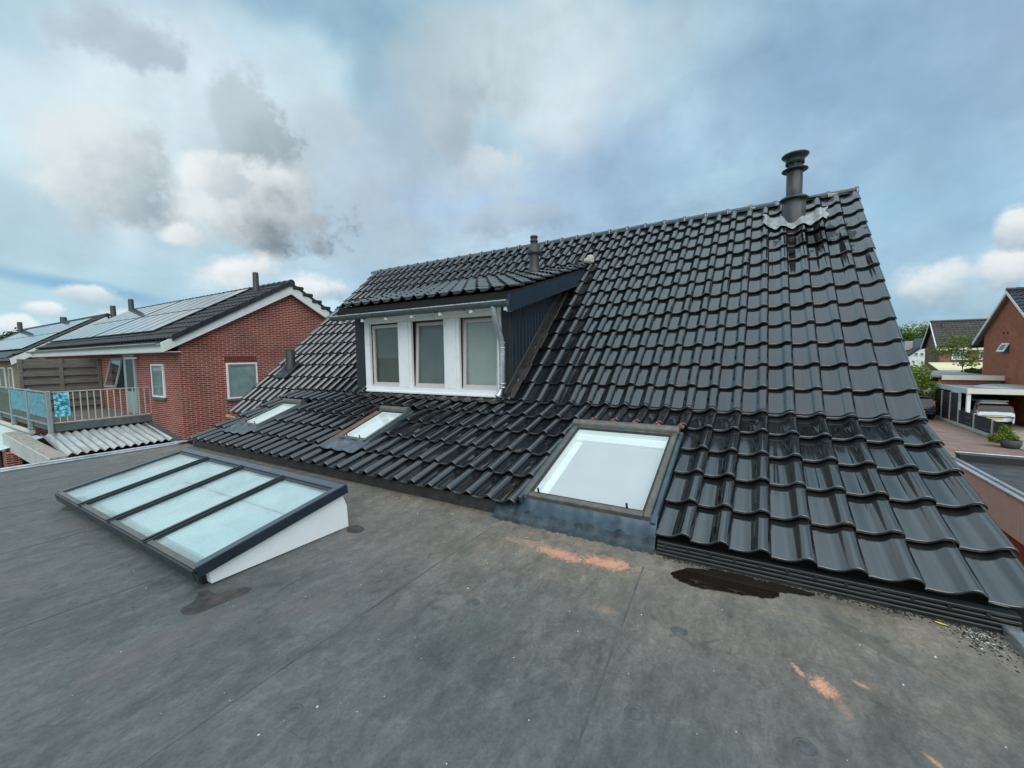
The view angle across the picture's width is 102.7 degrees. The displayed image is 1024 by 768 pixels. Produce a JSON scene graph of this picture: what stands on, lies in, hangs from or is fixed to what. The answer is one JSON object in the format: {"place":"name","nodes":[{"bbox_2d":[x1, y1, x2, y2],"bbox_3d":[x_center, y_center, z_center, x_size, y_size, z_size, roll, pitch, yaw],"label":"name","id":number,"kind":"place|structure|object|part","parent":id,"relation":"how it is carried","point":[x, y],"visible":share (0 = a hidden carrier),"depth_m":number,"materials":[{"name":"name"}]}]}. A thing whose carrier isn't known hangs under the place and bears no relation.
{"place":"outdoors","nodes":[
{"label":"outdoors","id":0,"kind":"place"},
{"bbox_2d":[0,306,116,406],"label":"tan brick house","id":1,"kind":"structure","parent":0,"point":[8,370],"depth_m":25.75,"materials":[{"name":"tile"}]},
{"bbox_2d":[0,367,6,392],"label":"window","id":2,"kind":"structure","parent":1,"relation":"in","point":[2,369],"depth_m":26.31,"materials":[{"name":"white paint"}]},
{"bbox_2d":[8,368,14,389],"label":"window","id":3,"kind":"structure","parent":1,"relation":"in","point":[10,370],"depth_m":25.13,"materials":[{"name":"glass"}]},
{"bbox_2d":[0,337,24,347],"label":"solar panel","id":4,"kind":"object","parent":1,"relation":"attached to","point":[11,342],"visible":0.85,"depth_m":29.81,"materials":[{"name":"grey glass"}]},
{"bbox_2d":[0,336,30,348],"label":"solar panel","id":5,"kind":"object","parent":1,"relation":"attached to","point":[14,342],"visible":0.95,"depth_m":28.87,"materials":[{"name":"glass"}]},
{"bbox_2d":[0,336,34,350],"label":"solar panel","id":6,"kind":"object","parent":1,"relation":"attached to","point":[2,349],"visible":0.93,"depth_m":27.89,"materials":[{"name":"glass"}]},
{"bbox_2d":[1,328,33,340],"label":"solar panel","id":7,"kind":"object","parent":1,"relation":"attached to","point":[17,334],"visible":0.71,"depth_m":34.38,"materials":[{"name":"glass"}]},
{"bbox_2d":[3,335,41,350],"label":"solar panel","id":8,"kind":"object","parent":1,"relation":"attached to","point":[22,342],"visible":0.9,"depth_m":27.02,"materials":[{"name":"grey glass"}]},
{"bbox_2d":[7,327,38,339],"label":"solar panel","id":9,"kind":"object","parent":1,"relation":"attached to","point":[22,333],"visible":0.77,"depth_m":33.48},
{"bbox_2d":[12,327,41,338],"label":"solar panel","id":10,"kind":"object","parent":1,"relation":"attached to","point":[27,332],"visible":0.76,"depth_m":32.62,"materials":[{"name":"glass"}]},
{"bbox_2d":[9,334,48,349],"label":"solar panel","id":11,"kind":"object","parent":1,"relation":"attached to","point":[13,348],"visible":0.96,"depth_m":26.15,"materials":[{"name":"glass"}]},
{"bbox_2d":[15,325,49,338],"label":"solar panel","id":12,"kind":"object","parent":1,"relation":"attached to","point":[32,331],"visible":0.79,"depth_m":31.80,"materials":[{"name":"glass"}]},
{"bbox_2d":[15,332,58,349],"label":"solar panel","id":13,"kind":"object","parent":1,"relation":"attached to","point":[37,340],"visible":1,"depth_m":25.22,"materials":[{"name":"grey glass"}]},
{"bbox_2d":[21,324,55,337],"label":"solar panel","id":14,"kind":"object","parent":1,"relation":"attached to","point":[38,331],"visible":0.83,"depth_m":30.94,"materials":[{"name":"grey glass"}]},
{"bbox_2d":[27,323,61,336],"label":"solar panel","id":15,"kind":"object","parent":1,"relation":"attached to","point":[44,330],"visible":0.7,"depth_m":30.08,"materials":[{"name":"grey glass"}]},
{"bbox_2d":[33,322,67,335],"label":"solar panel","id":16,"kind":"object","parent":1,"relation":"attached to","point":[50,329],"visible":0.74,"depth_m":29.19,"materials":[{"name":"glass"}]},
{"bbox_2d":[40,321,74,334],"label":"solar panel","id":17,"kind":"object","parent":1,"relation":"attached to","point":[57,328],"visible":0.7,"depth_m":28.34,"materials":[{"name":"grey glass"}]},
{"bbox_2d":[47,319,83,333],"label":"solar panel","id":18,"kind":"object","parent":1,"relation":"attached to","point":[64,326],"visible":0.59,"depth_m":27.51,"materials":[{"name":"grey glass"}]},
{"bbox_2d":[54,318,92,332],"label":"solar panel","id":19,"kind":"object","parent":1,"relation":"attached to","point":[72,325],"visible":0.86,"depth_m":26.53,"materials":[{"name":"glass"}]},
{"bbox_2d":[26,272,331,444],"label":"brick house","id":20,"kind":"structure","parent":0,"point":[203,370],"depth_m":13.66,"materials":[{"name":"brick"}]},
{"bbox_2d":[50,324,97,341],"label":"solar panel","id":21,"kind":"object","parent":20,"relation":"attached to","point":[72,333],"visible":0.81,"depth_m":20.07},
{"bbox_2d":[0,386,151,464],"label":"balcony","id":22,"kind":"structure","parent":20,"relation":"attached to","point":[88,419],"depth_m":12.91,"materials":[{"name":"grey metal"}]},
{"bbox_2d":[10,389,25,410],"bbox_3d":[-16.085,0.525,13.321,1.950,0.640,0.028,2,5,31],"label":"blue cloth","id":23,"kind":"object","parent":22,"relation":"attached to","point":[18,402],"visible":1,"depth_m":13.29,"materials":[{"name":"blue fabric"}]},
{"bbox_2d":[27,392,46,417],"bbox_3d":[-14.112,0.599,12.141,1.950,0.680,0.028,2,5,31],"label":"blue cloth","id":24,"kind":"object","parent":22,"relation":"attached to","point":[36,404],"visible":1,"depth_m":12.11,"materials":[{"name":"blue fabric"}]},
{"bbox_2d":[16,358,104,414],"bbox_3d":[-16.381,0.036,14.936,0.120,1.920,2.070,2,5,31],"label":"wood divider","id":25,"kind":"object","parent":22,"relation":"on","point":[56,375],"visible":0.68,"depth_m":14.99,"materials":[{"name":"brown wood"}]},
{"bbox_2d":[53,392,70,416],"bbox_3d":[-12.980,0.592,11.802,0.028,0.690,0.310,2,5,31],"label":"blue cloth","id":26,"kind":"object","parent":22,"relation":"attached to","point":[61,404],"visible":1,"depth_m":11.80,"materials":[{"name":"blue fabric"}]},
{"bbox_2d":[56,323,104,341],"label":"solar panel","id":27,"kind":"object","parent":20,"relation":"attached to","point":[79,332],"visible":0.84,"depth_m":19.56,"materials":[{"name":"grey glass"}]},
{"bbox_2d":[62,322,111,340],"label":"solar panel","id":28,"kind":"object","parent":20,"relation":"attached to","point":[66,339],"visible":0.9,"depth_m":19.02,"materials":[{"name":"glass"}]},
{"bbox_2d":[69,320,121,339],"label":"solar panel","id":29,"kind":"object","parent":20,"relation":"attached to","point":[74,338],"visible":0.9,"depth_m":18.51,"materials":[{"name":"glass"}]},
{"bbox_2d":[76,319,128,338],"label":"solar panel","id":30,"kind":"object","parent":20,"relation":"attached to","point":[96,331],"visible":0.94,"depth_m":17.99,"materials":[{"name":"glass"}]},
{"bbox_2d":[84,318,137,338],"bbox_3d":[-17.131,-2.399,17.524,1.000,0.038,1.800,2,34,31],"label":"solar panel","id":31,"kind":"object","parent":20,"relation":"attached to","point":[109,328],"visible":0.84,"depth_m":17.40,"materials":[{"name":"glass"}]},
{"bbox_2d":[104,358,124,387],"bbox_3d":[-14.324,-0.388,14.712,1.200,1.100,0.301,2,5,31],"label":"window","id":32,"kind":"structure","parent":20,"relation":"in","point":[116,364],"depth_m":14.76,"materials":[{"name":"grey glass"}]},
{"bbox_2d":[94,309,135,324],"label":"solar panel","id":33,"kind":"object","parent":20,"relation":"attached to","point":[115,316],"visible":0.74,"depth_m":21.39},
{"bbox_2d":[94,316,148,337],"bbox_3d":[-16.068,-2.370,16.888,0.970,0.038,1.800,2,34,31],"label":"solar panel","id":34,"kind":"object","parent":20,"relation":"attached to","point":[116,328],"visible":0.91,"depth_m":16.81,"materials":[{"name":"grey glass"}]},
{"bbox_2d":[100,307,144,323],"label":"solar panel","id":35,"kind":"object","parent":20,"relation":"attached to","point":[122,315],"visible":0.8,"depth_m":20.86,"materials":[{"name":"glass"}]},
{"bbox_2d":[107,306,151,322],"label":"solar panel","id":36,"kind":"object","parent":20,"relation":"attached to","point":[130,314],"visible":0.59,"depth_m":20.36,"materials":[{"name":"grey glass"}]},
{"bbox_2d":[102,315,157,336],"bbox_3d":[-15.223,-2.347,16.382,0.970,0.038,1.800,2,34,31],"label":"solar panel","id":37,"kind":"object","parent":20,"relation":"attached to","point":[125,327],"visible":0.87,"depth_m":16.31,"materials":[{"name":"grey glass"}]},
{"bbox_2d":[122,354,138,413],"bbox_3d":[-13.286,-0.008,14.224,1.000,2.060,0.122,2,5,31],"label":"balcony door","id":38,"kind":"structure","parent":20,"relation":"in","point":[129,365],"depth_m":14.16,"materials":[{"name":"glass"}]},
{"bbox_2d":[117,304,161,320],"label":"solar panel","id":39,"kind":"object","parent":20,"relation":"attached to","point":[138,312],"visible":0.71,"depth_m":19.83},
{"bbox_2d":[111,313,168,335],"bbox_3d":[-14.378,-2.324,15.876,0.970,0.038,1.800,2,34,31],"label":"solar panel","id":40,"kind":"object","parent":20,"relation":"attached to","point":[136,325],"visible":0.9,"depth_m":15.81,"materials":[{"name":"grey glass"}]},
{"bbox_2d":[124,302,171,319],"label":"solar panel","id":41,"kind":"object","parent":20,"relation":"attached to","point":[147,311],"visible":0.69,"depth_m":19.31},
{"bbox_2d":[120,311,180,334],"bbox_3d":[-13.533,-2.300,15.370,0.970,0.038,1.800,2,34,31],"label":"solar panel","id":42,"kind":"object","parent":20,"relation":"attached to","point":[147,324],"visible":0.86,"depth_m":15.30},
{"bbox_2d":[132,301,180,318],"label":"solar panel","id":43,"kind":"object","parent":20,"relation":"attached to","point":[155,310],"visible":0.76,"depth_m":18.74,"materials":[{"name":"grey glass"}]},
{"bbox_2d":[150,364,165,399],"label":"window","id":44,"kind":"structure","parent":20,"relation":"in","point":[157,370],"depth_m":13.05,"materials":[{"name":"glass"}]},
{"bbox_2d":[131,310,190,333],"bbox_3d":[-12.688,-2.277,14.864,0.970,0.038,1.800,2,34,31],"label":"solar panel","id":45,"kind":"object","parent":20,"relation":"attached to","point":[158,322],"visible":0.89,"depth_m":14.79,"materials":[{"name":"grey glass"}]},
{"bbox_2d":[143,299,190,316],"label":"solar panel","id":46,"kind":"object","parent":20,"relation":"attached to","point":[163,309],"visible":0.64,"depth_m":18.11,"materials":[{"name":"glass"}]},
{"bbox_2d":[141,308,205,332],"bbox_3d":[-11.843,-2.254,14.359,0.970,0.038,1.800,2,34,31],"label":"solar panel","id":47,"kind":"object","parent":20,"relation":"attached to","point":[171,321],"visible":1,"depth_m":14.22,"materials":[{"name":"glass"}]},
{"bbox_2d":[152,297,200,315],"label":"solar panel","id":48,"kind":"object","parent":20,"relation":"attached to","point":[174,307],"visible":0.69,"depth_m":17.63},
{"bbox_2d":[163,295,211,313],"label":"solar panel","id":49,"kind":"object","parent":20,"relation":"attached to","point":[187,304],"visible":0.76,"depth_m":17.14,"materials":[{"name":"glass"}]},
{"bbox_2d":[171,293,222,312],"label":"solar panel","id":50,"kind":"object","parent":20,"relation":"attached to","point":[198,302],"visible":0.73,"depth_m":16.61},
{"bbox_2d":[183,291,234,310],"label":"solar panel","id":51,"kind":"object","parent":20,"relation":"attached to","point":[208,301],"visible":0.67,"depth_m":16.12,"materials":[{"name":"glass"}]},
{"bbox_2d":[195,288,250,308],"bbox_3d":[-11.044,-3.259,15.648,0.970,0.039,1.800,2,34,31],"label":"solar panel","id":52,"kind":"object","parent":20,"relation":"attached to","point":[221,299],"visible":0.9,"depth_m":15.55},
{"bbox_2d":[225,362,257,400],"bbox_3d":[-9.035,-0.090,13.746,0.100,1.250,1.040,2,5,31],"label":"window","id":53,"kind":"structure","parent":20,"relation":"in","point":[240,377],"depth_m":13.68,"materials":[{"name":"glass"}]},
{"bbox_2d":[0,0,1023,335],"label":"sky","id":54,"kind":"structure","parent":0,"point":[153,152],"materials":[{"name":"blue"}]},
{"bbox_2d":[903,338,924,369],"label":"white house","id":55,"kind":"structure","parent":0,"point":[914,352],"depth_m":62.48,"materials":[{"name":"paint"}]},
{"bbox_2d":[920,318,987,372],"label":"brown brick house","id":56,"kind":"structure","parent":0,"point":[935,330],"depth_m":44.78,"materials":[{"name":"brick"}]},
{"bbox_2d":[928,362,982,371],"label":"cream awning","id":57,"kind":"object","parent":56,"relation":"attached to","point":[944,366],"visible":0.41,"depth_m":42.74,"materials":[{"name":"fabric"}]},
{"bbox_2d":[951,351,967,359],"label":"window","id":58,"kind":"structure","parent":56,"relation":"in","point":[958,357],"depth_m":43.78,"materials":[{"name":"white paint"}]},
{"bbox_2d":[918,371,1004,394],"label":"garage","id":59,"kind":"structure","parent":0,"point":[947,377],"depth_m":26.27,"materials":[{"name":"grey"}]},
{"bbox_2d":[925,415,1023,451],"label":"driveway","id":60,"kind":"structure","parent":0,"point":[948,434],"depth_m":20.45,"materials":[{"name":"brown brick"}]},
{"bbox_2d":[909,360,939,401],"bbox_3d":[27.094,0.248,27.813,2.701,3.701,3.448,0,4,11],"label":"garden bush","id":61,"kind":"object","parent":60,"relation":"on","point":[920,379],"visible":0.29,"depth_m":26.81,"materials":[{"name":"green plant"}]},
{"bbox_2d":[919,395,936,418],"bbox_3d":[26.563,1.417,27.279,1.610,1.474,3.618,2,5,31],"label":"parked car","id":62,"kind":"object","parent":60,"relation":"on","point":[929,406],"visible":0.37,"depth_m":25.63,"materials":[{"name":"paint"}]},
{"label":"rear window","id":63,"kind":"part","parent":62,"relation":"part of","materials":[{"name":"grey glass"}]},
{"bbox_2d":[918,386,937,392],"bbox_3d":[27.830,1.081,28.641,1.980,1.900,3.550,2,5,31],"label":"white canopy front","id":64,"kind":"object","parent":60,"relation":"on","point":[927,391],"visible":0.14,"depth_m":26.88,"materials":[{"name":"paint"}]},
{"bbox_2d":[985,424,1022,448],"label":"plant pot","id":65,"kind":"object","parent":60,"relation":"on","point":[1005,437],"visible":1,"depth_m":18.19,"materials":[{"name":"stone"}]},
{"bbox_2d":[926,414,1023,451],"bbox_3d":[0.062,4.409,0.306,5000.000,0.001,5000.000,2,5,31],"label":"ground","id":66,"kind":"structure","parent":0,"point":[977,433],"depth_m":22.59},
{"bbox_2d":[0,327,16,339],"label":"tree","id":67,"kind":"object","parent":66,"relation":"on","point":[7,334],"visible":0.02,"depth_m":105.29,"materials":[{"name":"green plant"}]},
{"bbox_2d":[899,320,932,341],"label":"round tree","id":68,"kind":"object","parent":66,"relation":"on","point":[909,335],"visible":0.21,"depth_m":79.49,"materials":[{"name":"green plant"}]},
{"bbox_2d":[925,331,982,371],"bbox_3d":[43.786,-2.108,40.167,5.007,6.222,1.874,2,5,31],"label":"slender tree","id":69,"kind":"object","parent":66,"relation":"on","point":[960,343],"visible":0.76,"depth_m":39.97,"materials":[{"name":"green plant"}]},
{"bbox_2d":[961,368,981,373],"bbox_3d":[40.859,-0.086,36.024,1.838,2.845,1.384,2,5,31],"label":"dark shrub","id":70,"kind":"object","parent":66,"relation":"on","point":[974,370],"visible":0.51,"depth_m":35.91,"materials":[{"name":"green plant"}]},
{"bbox_2d":[933,389,1010,436],"bbox_3d":[25.193,1.509,22.717,0.100,1.940,9.550,2,5,31],"label":"garden fence","id":71,"kind":"object","parent":66,"relation":"on","point":[947,403],"visible":0.88,"depth_m":23.45,"materials":[{"name":"wood"}]},
{"bbox_2d":[943,446,1023,456],"bbox_3d":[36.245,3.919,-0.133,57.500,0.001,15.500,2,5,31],"label":"roof edge trim","id":72,"kind":"structure","parent":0,"point":[949,450],"depth_m":17.66,"materials":[{"name":"grey metal"}]},
{"bbox_2d":[951,451,1023,565],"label":"garage","id":73,"kind":"structure","parent":0,"point":[995,482],"depth_m":5.84,"materials":[{"name":"orange brick"}]},
{"bbox_2d":[971,287,1023,425],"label":"orange brick house","id":74,"kind":"structure","parent":0,"point":[999,338],"depth_m":24.97,"materials":[{"name":"brick"}]},
{"bbox_2d":[996,343,1009,353],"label":"hopper window","id":75,"kind":"structure","parent":74,"relation":"in","point":[1005,346],"depth_m":25.20,"materials":[{"name":"white paint"}]},
{"bbox_2d":[973,384,1023,388],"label":"flat roof","id":76,"kind":"structure","parent":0,"point":[1005,386],"depth_m":23.07,"materials":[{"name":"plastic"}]},
{"bbox_2d":[987,421,1023,449],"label":"car park path","id":77,"kind":"structure","parent":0,"point":[1018,429],"depth_m":21.77,"materials":[{"name":"beige concrete"}]},
{"bbox_2d":[936,383,1023,412],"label":"carport","id":78,"kind":"object","parent":77,"relation":"on","point":[969,392],"visible":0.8,"depth_m":23.33,"materials":[{"name":"beige paint"}]},
{"bbox_2d":[956,399,1014,425],"bbox_3d":[27.619,1.588,24.086,1.471,1.545,3.618,2,5,31],"label":"parked car","id":79,"kind":"object","parent":77,"relation":"on","point":[1002,411],"visible":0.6,"depth_m":22.70,"materials":[{"name":"white paint"}]},
{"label":"side window","id":80,"kind":"part","parent":79,"relation":"part of","materials":[{"name":"black glass"}]},
{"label":"rear window","id":81,"kind":"part","parent":79,"relation":"part of","materials":[{"name":"grey glass"}]},
{"label":"yard","id":82,"kind":"structure","parent":0,"visible":0},
{"bbox_2d":[0,420,42,467],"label":"fabric canopy","id":83,"kind":"object","parent":82,"relation":"on","point":[5,426],"visible":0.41,"depth_m":13.29,"materials":[{"name":"white fabric"}]},
{"bbox_2d":[2,421,182,467],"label":"corrugated roof","id":84,"kind":"structure","parent":82,"relation":"on","point":[66,444],"depth_m":11.79,"materials":[{"name":"metal"}]},
{"bbox_2d":[0,439,1023,767],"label":"flat roof extension","id":85,"kind":"object","parent":82,"relation":"on","point":[490,649],"visible":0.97,"depth_m":2.16,"materials":[{"name":"rubber"}]},
{"bbox_2d":[55,448,348,584],"bbox_3d":[-3.265,1.346,4.179,3.314,0.828,1.267,2,5,31],"label":"roof lantern","id":86,"kind":"object","parent":85,"relation":"on","point":[189,531],"visible":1,"depth_m":4.30,"materials":[{"name":"glass"}]},
{"bbox_2d":[72,494,1006,764],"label":"white specks","id":87,"kind":"object","parent":85,"relation":"on","point":[468,588],"visible":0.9,"depth_m":1.96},
{"bbox_2d":[192,448,967,629],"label":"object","id":88,"kind":"object","parent":85,"relation":"on","point":[484,513],"visible":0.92,"depth_m":4.41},
{"bbox_2d":[670,568,814,598],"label":"puddle","id":89,"kind":"object","parent":85,"relation":"on","point":[726,582],"visible":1,"depth_m":2.83,"materials":[{"name":"liquid"}]},
{"bbox_2d":[663,556,1006,639],"bbox_3d":[1.959,1.383,2.732,1.831,0.006,0.123,2,5,31],"label":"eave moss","id":90,"kind":"object","parent":85,"relation":"on","point":[846,598],"visible":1,"depth_m":2.58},
{"bbox_2d":[938,625,1004,658],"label":"paint flakes","id":91,"kind":"object","parent":85,"relation":"on","point":[977,638],"visible":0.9,"depth_m":2.27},
{"bbox_2d":[930,621,1023,672],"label":"corner moss","id":92,"kind":"object","parent":85,"relation":"on","point":[985,640],"visible":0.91,"depth_m":2.24,"materials":[{"name":"green plant"}]},
{"bbox_2d":[186,149,1023,632],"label":"tiled house","id":93,"kind":"structure","parent":82,"relation":"on","point":[732,389],"depth_m":5.37,"materials":[{"name":"black tile"}]},
{"bbox_2d":[221,398,306,433],"bbox_3d":[-4.696,0.586,7.830,0.850,0.496,1.260,2,5,31],"label":"roof window","id":94,"kind":"structure","parent":93,"relation":"in","point":[287,406],"depth_m":7.87,"materials":[{"name":"grey glass"}]},
{"bbox_2d":[316,405,413,452],"bbox_3d":[-2.217,0.664,6.346,0.850,0.515,1.260,2,5,31],"label":"roof window","id":95,"kind":"structure","parent":93,"relation":"in","point":[370,428],"depth_m":6.38,"materials":[{"name":"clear glass"}]},
{"bbox_2d":[372,323,399,386],"bbox_3d":[-2.439,-0.567,8.022,0.890,1.270,0.130,2,5,31],"label":"window","id":96,"kind":"structure","parent":93,"relation":"in","point":[385,336],"depth_m":8.11,"materials":[{"name":"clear glass"}]},
{"bbox_2d":[414,319,444,387],"bbox_3d":[-1.473,-0.541,7.452,0.875,1.270,0.145,2,5,31],"label":"window","id":97,"kind":"structure","parent":93,"relation":"in","point":[429,336],"depth_m":7.52,"materials":[{"name":"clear glass"}]},
{"bbox_2d":[461,316,497,389],"bbox_3d":[-0.520,-0.514,6.873,0.875,1.270,0.130,2,5,31],"label":"window","id":98,"kind":"structure","parent":93,"relation":"in","point":[479,337],"depth_m":6.94,"materials":[{"name":"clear glass"}]},
{"bbox_2d":[491,417,684,554],"bbox_3d":[0.888,0.888,4.368,1.560,0.797,1.764,2,5,31],"label":"roof window","id":99,"kind":"structure","parent":93,"relation":"in","point":[608,482],"depth_m":4.05,"materials":[{"name":"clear glass"}]}
]}

